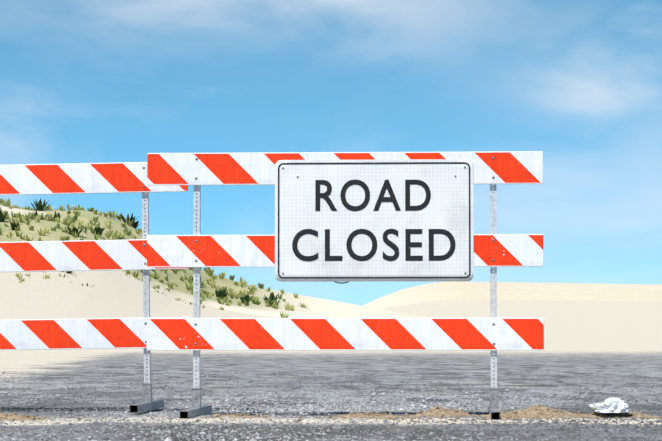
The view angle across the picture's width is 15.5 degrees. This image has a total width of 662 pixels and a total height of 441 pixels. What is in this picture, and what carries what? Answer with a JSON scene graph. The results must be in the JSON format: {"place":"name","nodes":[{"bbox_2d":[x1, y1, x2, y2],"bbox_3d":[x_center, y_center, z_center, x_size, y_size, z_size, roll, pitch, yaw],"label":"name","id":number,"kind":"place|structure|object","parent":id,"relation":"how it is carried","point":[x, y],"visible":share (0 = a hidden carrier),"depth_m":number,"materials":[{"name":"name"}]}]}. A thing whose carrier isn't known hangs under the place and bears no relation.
{"place":"outdoors","nodes":[
{"label":"outdoors","id":0,"kind":"place"},
{"bbox_2d":[0,270,661,440],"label":"sand","id":1,"kind":"structure","parent":0,"point":[606,337],"depth_m":51.65,"materials":[{"name":"beige sand"}]},
{"bbox_2d":[0,412,48,419],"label":"sand heap","id":2,"kind":"object","parent":1,"relation":"on","point":[11,416],"visible":0.85,"depth_m":14.37,"materials":[{"name":"beige sand"}]},
{"bbox_2d":[0,162,188,412],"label":"barricade","id":3,"kind":"object","parent":1,"relation":"on","point":[76,255],"visible":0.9,"depth_m":15.92,"materials":[{"name":"silver metal"}]},
{"bbox_2d":[209,413,277,417],"bbox_3d":[-0.557,1.174,14.590,0.624,0.033,0.490,0,-3,-1],"label":"sand heap","id":4,"kind":"object","parent":1,"relation":"on","point":[231,415],"visible":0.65,"depth_m":14.60,"materials":[{"name":"beige sand"}]},
{"bbox_2d":[13,413,661,419],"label":"dirt clods","id":5,"kind":"object","parent":1,"relation":"on","point":[343,417],"visible":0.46,"depth_m":14.43,"materials":[{"name":"brown soil"}]},
{"bbox_2d":[147,151,543,419],"bbox_3d":[0.084,0.392,14.954,2.440,1.625,1.350,0,-3,3],"label":"barricade","id":6,"kind":"object","parent":1,"relation":"on","point":[344,217],"visible":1,"depth_m":14.91,"materials":[{"name":"silver metal"}]},
{"bbox_2d":[315,412,418,417],"bbox_3d":[0.218,1.188,14.867,0.879,0.039,0.667,0,-3,-1],"label":"sand heap","id":7,"kind":"object","parent":1,"relation":"on","point":[367,415],"visible":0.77,"depth_m":14.78,"materials":[{"name":"beige sand"}]},
{"bbox_2d":[410,406,472,416],"bbox_3d":[0.679,1.178,15.025,0.497,0.069,0.404,0,-3,-1],"label":"sand heap","id":8,"kind":"object","parent":1,"relation":"on","point":[438,411],"visible":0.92,"depth_m":14.96,"materials":[{"name":"beige sand"}]},
{"bbox_2d":[486,411,519,419],"bbox_3d":[1.023,1.166,14.560,0.270,0.044,0.637,0,-3,-1],"label":"sand heap","id":9,"kind":"object","parent":1,"relation":"on","point":[504,415],"visible":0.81,"depth_m":14.47,"materials":[{"name":"beige sand"}]},
{"bbox_2d":[478,405,581,417],"bbox_3d":[1.252,1.165,14.853,0.884,0.078,0.643,0,-3,-1],"label":"sand heap","id":10,"kind":"object","parent":1,"relation":"on","point":[539,411],"visible":0.81,"depth_m":14.73,"materials":[{"name":"beige sand"}]},
{"bbox_2d":[581,411,659,417],"bbox_3d":[1.746,1.183,14.853,0.730,0.042,0.448,0,-3,-1],"label":"sand heap","id":11,"kind":"object","parent":1,"relation":"on","point":[594,414],"visible":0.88,"depth_m":14.76,"materials":[{"name":"beige sand"}]},
{"bbox_2d":[589,397,630,412],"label":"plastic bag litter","id":12,"kind":"object","parent":11,"relation":"on","point":[613,405],"visible":1,"depth_m":14.69,"materials":[{"name":"white plastic"}]},
{"bbox_2d":[0,203,661,317],"bbox_3d":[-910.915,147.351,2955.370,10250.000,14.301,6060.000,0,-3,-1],"label":"dune","id":13,"kind":"structure","parent":0,"point":[437,291],"depth_m":171.34,"materials":[{"name":"beige sand"}]},
{"bbox_2d":[0,197,306,317],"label":"plants","id":14,"kind":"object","parent":13,"relation":"on","point":[221,293],"depth_m":161.24,"materials":[{"name":"green plant"}]},
{"bbox_2d":[0,407,661,440],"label":"gravel road","id":15,"kind":"structure","parent":0,"point":[227,425],"depth_m":12.95,"materials":[{"name":"grey gravel"}]},
{"bbox_2d":[0,370,661,409],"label":"gravel road","id":16,"kind":"structure","parent":0,"point":[310,405],"depth_m":21.41,"materials":[{"name":"grey gravel"}]},
{"bbox_2d":[0,0,661,305],"label":"sky","id":17,"kind":"structure","parent":0,"point":[578,83],"materials":[{"name":"blue"}]}
]}

